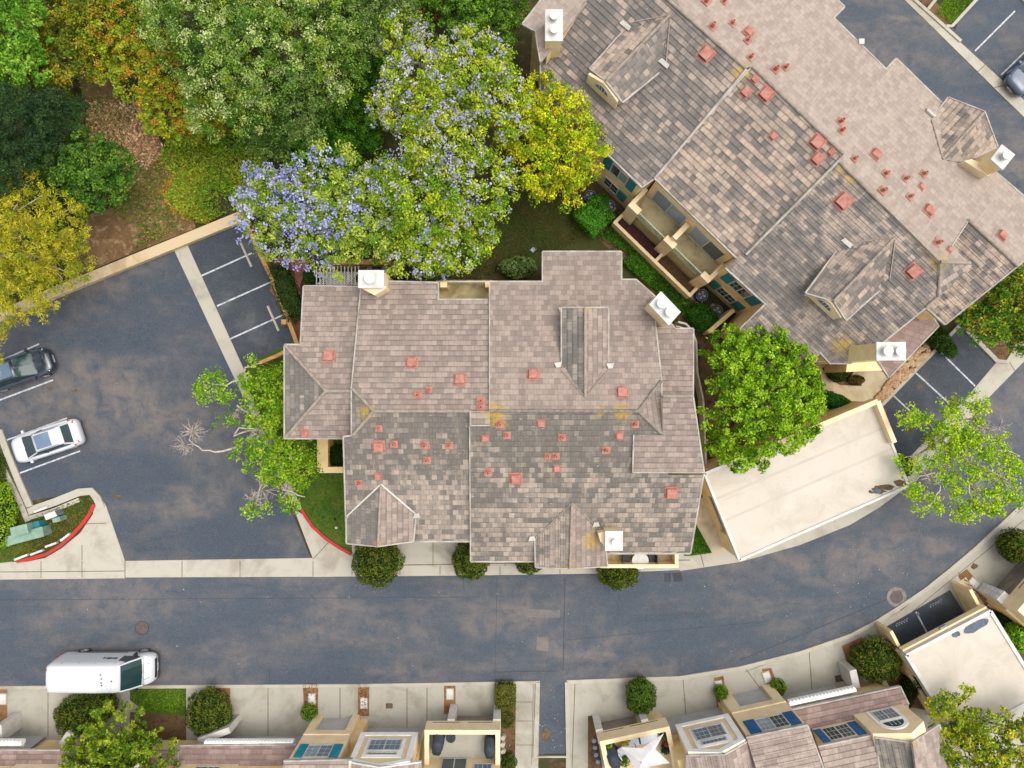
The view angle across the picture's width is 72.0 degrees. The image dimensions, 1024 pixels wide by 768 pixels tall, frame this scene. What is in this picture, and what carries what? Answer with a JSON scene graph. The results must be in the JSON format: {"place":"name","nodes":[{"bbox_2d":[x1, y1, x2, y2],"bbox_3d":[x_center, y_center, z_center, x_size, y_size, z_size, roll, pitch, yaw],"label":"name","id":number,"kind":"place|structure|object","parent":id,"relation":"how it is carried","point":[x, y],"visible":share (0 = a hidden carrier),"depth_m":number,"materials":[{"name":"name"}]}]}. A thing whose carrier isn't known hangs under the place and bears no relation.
{"place":"outdoors","nodes":[
{"label":"outdoors","id":0,"kind":"place"},
{"bbox_2d":[0,451,29,562],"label":"lawn","id":1,"kind":"structure","parent":0,"point":[15,546],"depth_m":46.94,"materials":[{"name":"green plant"}]},
{"bbox_2d":[0,481,18,548],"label":"shrub","id":2,"kind":"object","parent":1,"relation":"on","point":[8,514],"visible":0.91,"depth_m":46.00,"materials":[{"name":"green plant"}]},
{"bbox_2d":[0,447,94,559],"bbox_3d":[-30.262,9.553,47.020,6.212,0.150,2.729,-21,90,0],"label":"lawn","id":3,"kind":"structure","parent":0,"point":[77,509],"depth_m":46.95,"materials":[{"name":"green plant"}]},
{"bbox_2d":[0,502,124,579],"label":"pavement corner","id":4,"kind":"object","parent":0,"point":[92,547],"visible":1,"depth_m":46.96,"materials":[{"name":"concrete"}]},
{"bbox_2d":[70,68,195,278],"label":"bare soil","id":5,"kind":"structure","parent":0,"point":[106,235],"depth_m":46.98,"materials":[{"name":"brown soil"}]},
{"bbox_2d":[16,0,125,113],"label":"broadleaf tree","id":6,"kind":"object","parent":5,"relation":"on","point":[64,45],"visible":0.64,"depth_m":41.62,"materials":[{"name":"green plant"}]},
{"bbox_2d":[22,121,141,220],"bbox_3d":[-26.303,-12.856,43.937,6.813,6.380,5.710,0,90,0],"label":"broadleaf tree","id":7,"kind":"object","parent":5,"relation":"on","point":[103,167],"visible":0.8,"depth_m":42.12,"materials":[{"name":"green plant"}]},
{"bbox_2d":[85,99,163,189],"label":"leaf litter","id":8,"kind":"object","parent":5,"relation":"on","point":[137,150],"visible":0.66,"depth_m":46.91,"materials":[{"name":"brown plant"}]},
{"bbox_2d":[0,251,309,560],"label":"car park","id":9,"kind":"structure","parent":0,"point":[136,351],"depth_m":46.98,"materials":[{"name":"grey asphalt"}]},
{"bbox_2d":[0,348,56,391],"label":"parked car","id":10,"kind":"object","parent":9,"relation":"on","point":[26,366],"visible":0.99,"depth_m":46.03,"materials":[{"name":"grey metal"}]},
{"bbox_2d":[11,419,85,462],"bbox_3d":[-30.543,3.762,46.104,4.662,1.726,2.233,-18,90,0],"label":"parked car","id":11,"kind":"object","parent":9,"relation":"on","point":[46,441],"visible":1,"depth_m":45.84,"materials":[{"name":"white metal"}]},
{"bbox_2d":[175,246,300,509],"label":"swale","id":12,"kind":"structure","parent":9,"relation":"on","point":[200,290],"depth_m":46.95,"materials":[{"name":"concrete"}]},
{"bbox_2d":[130,688,185,715],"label":"lawn","id":13,"kind":"structure","parent":0,"point":[132,696],"depth_m":46.93,"materials":[{"name":"green plant"}]},
{"bbox_2d":[188,225,293,366],"bbox_3d":[-17.929,-5.975,47.047,4.320,0.150,9.416,-27,90,0],"label":"car park bay","id":14,"kind":"object","parent":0,"point":[243,313],"visible":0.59,"depth_m":46.97,"materials":[{"name":"grey asphalt"}]},
{"bbox_2d":[0,0,526,304],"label":"hillside","id":15,"kind":"structure","parent":0,"point":[390,141],"depth_m":46.99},
{"bbox_2d":[0,0,80,100],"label":"broadleaf tree","id":16,"kind":"object","parent":15,"relation":"on","point":[20,46],"visible":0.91,"depth_m":39.82,"materials":[{"name":"green plant"}]},
{"bbox_2d":[0,77,92,233],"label":"conifer tree","id":17,"kind":"object","parent":15,"relation":"on","point":[45,120],"visible":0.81,"depth_m":40.39,"materials":[{"name":"green plant"}]},
{"bbox_2d":[0,167,97,372],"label":"drooping tree","id":18,"kind":"object","parent":15,"relation":"on","point":[29,225],"visible":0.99,"depth_m":41.31,"materials":[{"name":"yellow plant"}]},
{"bbox_2d":[74,0,228,147],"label":"broadleaf tree","id":19,"kind":"object","parent":15,"relation":"on","point":[125,53],"visible":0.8,"depth_m":42.28,"materials":[{"name":"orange plant"}]},
{"bbox_2d":[0,63,419,294],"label":"ground cover","id":20,"kind":"object","parent":15,"relation":"on","point":[150,190],"visible":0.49,"depth_m":46.84,"materials":[{"name":"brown plant"}]},
{"bbox_2d":[155,111,265,223],"bbox_3d":[-20.134,-14.484,46.774,7.792,0.564,7.660,0,90,0],"label":"ground cover","id":21,"kind":"object","parent":15,"relation":"on","point":[202,170],"visible":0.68,"depth_m":46.70,"materials":[{"name":"green plant"}]},
{"bbox_2d":[133,0,371,143],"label":"oak tree","id":22,"kind":"object","parent":15,"relation":"on","point":[260,20],"visible":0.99,"depth_m":38.22,"materials":[{"name":"green plant"}]},
{"bbox_2d":[240,212,299,343],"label":"curb","id":23,"kind":"structure","parent":15,"relation":"on","point":[294,331],"depth_m":45.90,"materials":[{"name":"beige concrete"}]},
{"bbox_2d":[227,138,431,281],"bbox_3d":[-10.452,-9.966,42.576,12.068,9.120,7.937,0,90,0],"label":"jacaranda tree","id":24,"kind":"object","parent":15,"relation":"on","point":[337,207],"visible":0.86,"depth_m":39.96,"materials":[{"name":"purple plant"}]},
{"bbox_2d":[242,0,420,162],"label":"oak tree","id":25,"kind":"object","parent":15,"relation":"on","point":[366,11],"visible":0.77,"depth_m":40.10,"materials":[{"name":"green plant"}]},
{"bbox_2d":[271,35,393,181],"bbox_3d":[-10.559,-16.944,45.324,5.982,3.580,10.325,40,90,0],"label":"ivy mound","id":26,"kind":"object","parent":15,"relation":"on","point":[345,127],"visible":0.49,"depth_m":44.34,"materials":[{"name":"green plant"}]},
{"bbox_2d":[363,6,541,185],"bbox_3d":[-4.035,-16.503,41.788,8.735,10.689,10.320,-36,90,0],"label":"jacaranda tree","id":27,"kind":"object","parent":15,"relation":"on","point":[484,106],"visible":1,"depth_m":38.03,"materials":[{"name":"green plant"}]},
{"bbox_2d":[415,0,531,63],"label":"broadleaf tree","id":28,"kind":"object","parent":15,"relation":"on","point":[483,10],"visible":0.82,"depth_m":41.31,"materials":[{"name":"green plant"}]},
{"bbox_2d":[7,681,539,767],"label":"driveway row","id":29,"kind":"object","parent":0,"point":[268,711],"visible":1,"depth_m":46.95,"materials":[{"name":"concrete"}]},
{"bbox_2d":[58,699,180,767],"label":"broadleaf tree","id":30,"kind":"object","parent":29,"relation":"on","point":[121,750],"visible":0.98,"depth_m":42.80,"materials":[{"name":"green plant"}]},
{"bbox_2d":[130,712,185,739],"bbox_3d":[-23.564,22.931,47.003,3.728,0.150,2.197,0,90,0],"label":"planting bed","id":31,"kind":"object","parent":29,"relation":"on","point":[174,726],"visible":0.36,"depth_m":46.93,"materials":[{"name":"brown soil"}]},
{"bbox_2d":[185,684,233,736],"bbox_3d":[-19.805,21.588,45.977,3.139,2.039,3.793,0,90,0],"label":"round bush","id":32,"kind":"object","parent":29,"relation":"on","point":[209,709],"visible":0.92,"depth_m":45.48,"materials":[{"name":"green plant"}]},
{"bbox_2d":[0,704,500,767],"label":"townhouse row","id":33,"kind":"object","parent":29,"relation":"on","point":[354,741],"visible":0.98,"depth_m":44.00,"materials":[{"name":"paint"}]},
{"bbox_2d":[366,738,402,750],"bbox_3d":[-7.710,21.915,42.825,1.980,1.350,0.090,0,90,0],"label":"window","id":34,"kind":"structure","parent":33,"relation":"in","point":[375,744],"depth_m":42.82,"materials":[{"name":"blue glass"}]},
{"bbox_2d":[496,687,515,767],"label":"planting strip","id":35,"kind":"object","parent":29,"relation":"on","point":[510,737],"visible":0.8,"depth_m":46.93,"materials":[{"name":"brown soil"}]},
{"bbox_2d":[494,679,516,711],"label":"clipped hedge","id":36,"kind":"object","parent":35,"relation":"on","point":[505,695],"visible":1,"depth_m":46.13,"materials":[{"name":"green plant"}]},
{"bbox_2d":[270,258,309,333],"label":"paver path","id":37,"kind":"structure","parent":0,"point":[298,277],"depth_m":46.97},
{"bbox_2d":[264,261,301,325],"bbox_3d":[-14.791,-5.997,46.355,1.643,1.289,4.188,-19,90,0],"label":"clipped hedge","id":38,"kind":"object","parent":37,"relation":"on","point":[287,292],"visible":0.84,"depth_m":45.85,"materials":[{"name":"green plant"}]},
{"bbox_2d":[244,341,351,551],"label":"lawn","id":39,"kind":"structure","parent":0,"point":[327,532],"depth_m":46.94,"materials":[{"name":"green plant"}]},
{"bbox_2d":[170,352,322,522],"bbox_3d":[-16.027,3.220,44.228,8.641,5.669,10.318,0,90,0],"label":"bare limbed tree","id":40,"kind":"object","parent":39,"relation":"on","point":[275,406],"visible":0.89,"depth_m":42.48,"materials":[{"name":"green plant"}]},
{"bbox_2d":[295,511,355,576],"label":"pavement verge","id":41,"kind":"structure","parent":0,"point":[330,560],"depth_m":46.96,"materials":[{"name":"concrete"}]},
{"bbox_2d":[0,362,1023,685],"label":"road","id":42,"kind":"structure","parent":0,"point":[344,630],"depth_m":46.98,"materials":[{"name":"grey asphalt"}]},
{"bbox_2d":[46,648,158,692],"bbox_3d":[-26.375,18.620,45.608,6.110,2.736,2.478,0,90,0],"label":"delivery van","id":43,"kind":"object","parent":42,"relation":"on","point":[87,670],"visible":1,"depth_m":44.59,"materials":[{"name":"white metal"}]},
{"bbox_2d":[5,558,679,576],"bbox_3d":[-24.446,12.237,47.035,72.614,0.150,1.376,0,90,0],"label":"gutter","id":44,"kind":"object","parent":42,"relation":"on","point":[290,567],"visible":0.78,"depth_m":46.96,"materials":[{"name":"concrete"}]},
{"bbox_2d":[43,572,886,680],"bbox_3d":[-3.960,16.326,46.988,60.315,0.024,7.598,0,90,0],"label":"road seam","id":45,"kind":"object","parent":42,"relation":"on","point":[677,576],"visible":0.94,"depth_m":46.98,"materials":[{"name":"black asphalt"}]},
{"bbox_2d":[0,0,1023,757],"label":"kerb","id":46,"kind":"structure","parent":42,"relation":"on","point":[908,600],"depth_m":46.88,"materials":[{"name":"concrete"}]},
{"bbox_2d":[15,65,1023,764],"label":"expansion joint","id":47,"kind":"object","parent":42,"relation":"on","point":[513,563],"visible":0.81,"depth_m":46.95,"materials":[{"name":"grey concrete"}]},
{"bbox_2d":[524,609,559,650],"bbox_3d":[1.999,16.391,46.986,2.399,0.027,2.798,0,90,0],"label":"asphalt patch","id":48,"kind":"object","parent":42,"relation":"on","point":[542,643],"visible":1,"depth_m":46.97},
{"bbox_2d":[678,490,901,570],"bbox_3d":[19.127,9.412,47.029,16.993,0.150,2.580,-23,90,0],"label":"gutter curve","id":49,"kind":"object","parent":42,"relation":"on","point":[695,561],"visible":0.51,"depth_m":46.95,"materials":[{"name":"concrete"}]},
{"bbox_2d":[906,344,1023,482],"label":"gutter","id":50,"kind":"object","parent":42,"relation":"on","point":[994,378],"visible":0.37,"depth_m":46.95,"materials":[{"name":"concrete"}]},
{"bbox_2d":[15,0,1022,767],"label":"ground","id":51,"kind":"structure","parent":0,"point":[537,276],"depth_m":47.00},
{"bbox_2d":[53,693,105,736],"bbox_3d":[-28.268,21.665,46.068,3.478,1.870,2.882,0,90,0],"label":"round bush","id":52,"kind":"object","parent":51,"relation":"on","point":[71,714],"visible":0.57,"depth_m":45.51,"materials":[{"name":"green plant"}]},
{"bbox_2d":[0,212,240,322],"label":"wall","id":53,"kind":"structure","parent":51,"relation":"on","point":[158,250],"depth_m":46.50,"materials":[{"name":"concrete"}]},
{"bbox_2d":[16,504,351,562],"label":"red kerb","id":54,"kind":"structure","parent":51,"relation":"on","point":[90,513],"depth_m":46.84,"materials":[{"name":"paint"}]},
{"bbox_2d":[317,439,343,472],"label":"garden wall","id":55,"kind":"structure","parent":51,"relation":"on","point":[323,457],"depth_m":45.50,"materials":[{"name":"paint"}]},
{"bbox_2d":[451,542,489,579],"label":"round bush","id":56,"kind":"object","parent":51,"relation":"on","point":[464,565],"visible":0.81,"depth_m":45.20,"materials":[{"name":"green plant"}]},
{"bbox_2d":[244,352,710,554],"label":"grass","id":57,"kind":"structure","parent":51,"relation":"on","point":[700,545],"depth_m":46.87,"materials":[{"name":"green plant"}]},
{"bbox_2d":[283,251,704,568],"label":"townhouse building","id":58,"kind":"structure","parent":51,"relation":"on","point":[549,421],"depth_m":40.20,"materials":[{"name":"brown tile"}]},
{"bbox_2d":[0,0,1023,521],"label":"kerb","id":59,"kind":"structure","parent":51,"relation":"on","point":[22,498],"depth_m":46.86,"materials":[{"name":"concrete"}]},
{"bbox_2d":[497,255,537,279],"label":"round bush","id":60,"kind":"object","parent":51,"relation":"on","point":[516,267],"visible":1,"depth_m":45.77,"materials":[{"name":"green plant"}]},
{"bbox_2d":[488,69,614,213],"bbox_3d":[2.182,-13.752,42.732,7.458,8.785,6.718,42,90,0],"label":"broadleaf tree","id":61,"kind":"object","parent":51,"relation":"on","point":[545,143],"visible":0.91,"depth_m":39.77,"materials":[{"name":"yellow plant"}]},
{"bbox_2d":[131,0,971,713],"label":"grass","id":62,"kind":"structure","parent":51,"relation":"on","point":[949,20],"depth_m":46.88,"materials":[{"name":"green plant"}]},
{"bbox_2d":[674,321,706,464],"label":"garden wall","id":63,"kind":"structure","parent":51,"relation":"on","point":[699,391],"depth_m":46.09,"materials":[{"name":"beige concrete"}]},
{"bbox_2d":[700,323,793,497],"bbox_3d":[16.856,3.731,47.045,8.661,0.150,15.990,0,90,0],"label":"planting bed","id":64,"kind":"object","parent":51,"relation":"on","point":[706,371],"visible":0.15,"depth_m":46.97,"materials":[{"name":"brown soil"}]},
{"bbox_2d":[696,322,827,473],"bbox_3d":[14.653,0.846,43.005,7.971,8.239,9.066,0,90,0],"label":"broadleaf tree","id":65,"kind":"object","parent":64,"relation":"on","point":[739,388],"visible":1,"depth_m":40.34,"materials":[{"name":"green plant"}]},
{"bbox_2d":[522,0,1023,377],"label":"townhouse building","id":66,"kind":"structure","parent":51,"relation":"on","point":[826,185],"depth_m":39.63,"materials":[{"name":"brown tile"}]},
{"bbox_2d":[650,189,687,226],"bbox_3d":[9.576,-10.738,43.025,2.500,2.250,0.090,44,90,0],"label":"window","id":67,"kind":"structure","parent":66,"relation":"in","point":[664,203],"depth_m":42.97,"materials":[{"name":"grey glass"}]},
{"bbox_2d":[687,226,725,261],"bbox_3d":[11.829,-8.551,43.025,2.500,2.250,0.090,44,90,0],"label":"window","id":68,"kind":"structure","parent":66,"relation":"in","point":[698,236],"depth_m":42.98,"materials":[{"name":"grey glass"}]},
{"bbox_2d":[693,399,908,560],"bbox_3d":[18.411,5.935,45.275,11.938,3.450,6.062,-24,90,0],"label":"carport","id":69,"kind":"object","parent":51,"relation":"on","point":[841,464],"visible":0.9,"depth_m":44.10,"materials":[{"name":"paint"}]},
{"bbox_2d":[848,634,902,683],"bbox_3d":[23.642,17.899,45.802,3.394,2.403,3.105,0,90,0],"label":"round bush","id":70,"kind":"object","parent":51,"relation":"on","point":[875,661],"visible":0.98,"depth_m":45.28,"materials":[{"name":"green plant"}]},
{"bbox_2d":[926,326,958,358],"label":"clipped hedge","id":71,"kind":"object","parent":51,"relation":"on","point":[939,339],"visible":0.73,"depth_m":45.69,"materials":[{"name":"green plant"}]},
{"bbox_2d":[890,389,1023,525],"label":"broadleaf tree","id":72,"kind":"object","parent":51,"relation":"on","point":[956,449],"visible":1,"depth_m":42.06,"materials":[{"name":"green plant"}]},
{"bbox_2d":[955,264,1023,357],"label":"broadleaf tree","id":73,"kind":"object","parent":51,"relation":"on","point":[1006,303],"visible":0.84,"depth_m":41.69,"materials":[{"name":"green plant"}]},
{"bbox_2d":[995,527,1023,563],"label":"round bush","id":74,"kind":"object","parent":51,"relation":"on","point":[1010,546],"visible":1,"depth_m":45.48,"materials":[{"name":"green plant"}]},
{"bbox_2d":[349,542,690,565],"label":"driveway","id":75,"kind":"structure","parent":0,"point":[427,552],"depth_m":46.95,"materials":[{"name":"concrete"}]},
{"bbox_2d":[351,545,405,587],"bbox_3d":[-8.658,11.483,45.534,3.519,2.912,3.475,0,90,0],"label":"round bush","id":76,"kind":"object","parent":75,"relation":"on","point":[376,565],"visible":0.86,"depth_m":44.81,"materials":[{"name":"green plant"}]},
{"bbox_2d":[596,568,638,590],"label":"round bush","id":77,"kind":"object","parent":75,"relation":"on","point":[614,579],"visible":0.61,"depth_m":45.22,"materials":[{"name":"green plant"}]},
{"bbox_2d":[420,181,677,322],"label":"yard","id":78,"kind":"structure","parent":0,"point":[586,243],"depth_m":46.98,"materials":[{"name":"green plant"}]},
{"bbox_2d":[360,140,521,280],"bbox_3d":[-3.959,-9.849,42.417,9.340,9.400,7.647,0,90,0],"label":"jacaranda tree","id":79,"kind":"object","parent":78,"relation":"on","point":[446,233],"visible":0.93,"depth_m":39.47,"materials":[{"name":"green plant"}]},
{"bbox_2d":[567,182,699,344],"bbox_3d":[8.952,-8.030,47.049,2.618,0.150,13.998,-41,90,0],"label":"planting bed","id":80,"kind":"object","parent":78,"relation":"on","point":[596,187],"visible":0.27,"depth_m":46.97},
{"bbox_2d":[571,195,614,240],"bbox_3d":[5.333,-10.935,46.196,2.137,1.633,2.158,-43,90,0],"label":"clipped hedge","id":81,"kind":"object","parent":80,"relation":"on","point":[592,217],"visible":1,"depth_m":45.53,"materials":[{"name":"green plant"}]},
{"bbox_2d":[598,226,692,324],"bbox_3d":[9.313,-7.075,46.677,1.752,0.644,9.066,-44,90,0],"label":"ground cover","id":82,"kind":"object","parent":80,"relation":"on","point":[636,263],"visible":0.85,"depth_m":46.53,"materials":[{"name":"green plant"}]},
{"bbox_2d":[611,213,698,298],"bbox_3d":[9.361,-8.375,46.300,6.961,1.400,0.980,44,90,0],"label":"patio enclosure","id":83,"kind":"object","parent":80,"relation":"on","point":[665,266],"visible":0.84,"depth_m":46.05,"materials":[{"name":"paint"}]},
{"bbox_2d":[686,302,718,332],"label":"shrub","id":84,"kind":"object","parent":80,"relation":"on","point":[702,317],"visible":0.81,"depth_m":45.83,"materials":[{"name":"green plant"}]},
{"bbox_2d":[538,671,566,753],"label":"alley","id":85,"kind":"structure","parent":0,"point":[552,682],"depth_m":46.98,"materials":[{"name":"grey asphalt"}]},
{"bbox_2d":[696,496,726,555],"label":"side path","id":86,"kind":"structure","parent":0,"point":[706,526],"depth_m":46.95,"materials":[{"name":"concrete"}]},
{"bbox_2d":[566,508,1023,767],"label":"driveway row","id":87,"kind":"object","parent":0,"point":[607,701],"visible":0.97,"depth_m":46.95,"materials":[{"name":"concrete"}]},
{"bbox_2d":[625,675,656,714],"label":"round bush","id":88,"kind":"object","parent":87,"relation":"on","point":[641,695],"visible":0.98,"depth_m":45.49,"materials":[{"name":"green plant"}]},
{"bbox_2d":[592,660,949,767],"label":"townhouse row","id":89,"kind":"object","parent":87,"relation":"on","point":[855,723],"visible":0.98,"depth_m":42.39,"materials":[{"name":"paint"}]},
{"bbox_2d":[621,733,668,767],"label":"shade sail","id":90,"kind":"object","parent":89,"relation":"on","point":[648,755],"visible":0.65,"depth_m":42.12,"materials":[{"name":"fabric"}]},
{"bbox_2d":[666,707,722,734],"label":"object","id":91,"kind":"structure","parent":89,"relation":"in","point":[672,721],"depth_m":46.37,"materials":[{"name":"grey concrete"}]},
{"bbox_2d":[754,713,791,731],"bbox_3d":[15.580,20.270,42.200,1.750,1.500,0.090,-12,90,0],"label":"window","id":92,"kind":"structure","parent":89,"relation":"in","point":[772,722],"depth_m":42.17,"materials":[{"name":"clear glass"}]},
{"bbox_2d":[820,723,857,740],"bbox_3d":[19.720,21.012,42.550,1.630,1.500,0.090,-12,90,0],"label":"window","id":93,"kind":"structure","parent":89,"relation":"in","point":[839,731],"depth_m":42.53,"materials":[{"name":"grey glass"}]},
{"bbox_2d":[875,581,1023,733],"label":"carport","id":94,"kind":"object","parent":87,"relation":"on","point":[972,645],"visible":0.88,"depth_m":44.20,"materials":[{"name":"paint"}]},
{"bbox_2d":[924,682,1023,767],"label":"broadleaf tree","id":95,"kind":"object","parent":87,"relation":"on","point":[962,736],"visible":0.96,"depth_m":41.99,"materials":[{"name":"green plant"}]},
{"bbox_2d":[771,363,863,424],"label":"entry path","id":96,"kind":"structure","parent":0,"point":[836,388],"depth_m":46.95,"materials":[{"name":"concrete"}]},
{"bbox_2d":[847,370,888,400],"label":"entry patio","id":97,"kind":"structure","parent":0,"point":[871,386],"depth_m":46.95,"materials":[{"name":"concrete"}]},
{"bbox_2d":[887,590,963,649],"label":"carport floor","id":98,"kind":"structure","parent":0,"point":[947,608],"depth_m":46.93,"materials":[{"name":"black asphalt"}]},
{"bbox_2d":[835,0,1023,193],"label":"road","id":99,"kind":"structure","parent":0,"point":[919,47],"depth_m":46.98,"materials":[{"name":"grey asphalt"}]},
{"bbox_2d":[0,10,1023,632],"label":"road marking","id":100,"kind":"object","parent":99,"relation":"on","point":[280,316],"visible":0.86,"depth_m":46.97,"materials":[{"name":"white paint"}]},
{"bbox_2d":[905,0,1023,116],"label":"gutter","id":101,"kind":"object","parent":99,"relation":"on","point":[989,76],"visible":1,"depth_m":46.95,"materials":[{"name":"concrete"}]},
{"bbox_2d":[883,322,994,457],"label":"car park","id":102,"kind":"structure","parent":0,"point":[944,376],"depth_m":46.97,"materials":[{"name":"grey asphalt"}]},
{"bbox_2d":[955,0,1023,99],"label":"car park","id":103,"kind":"structure","parent":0,"point":[1000,50],"depth_m":46.97,"materials":[{"name":"grey asphalt"}]},
{"bbox_2d":[1003,59,1023,96],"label":"parked car","id":104,"kind":"object","parent":103,"relation":"on","point":[1013,81],"visible":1,"depth_m":46.14,"materials":[{"name":"grey metal"}]},
{"bbox_2d":[976,562,1023,626],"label":"townhouse building","id":105,"kind":"structure","parent":0,"point":[1005,596],"depth_m":45.51,"materials":[{"name":"paint"}]},
{"bbox_2d":[996,562,1023,594],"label":"roof","id":106,"kind":"structure","parent":105,"relation":"in","point":[1015,576],"depth_m":46.33,"materials":[{"name":"tile"}]},
{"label":"planting bed","id":107,"kind":"structure","parent":0,"visible":0},
{"bbox_2d":[874,342,930,402],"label":"river stones","id":108,"kind":"object","parent":107,"relation":"on","point":[903,372],"visible":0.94,"depth_m":46.78,"materials":[{"name":"beige stone"}]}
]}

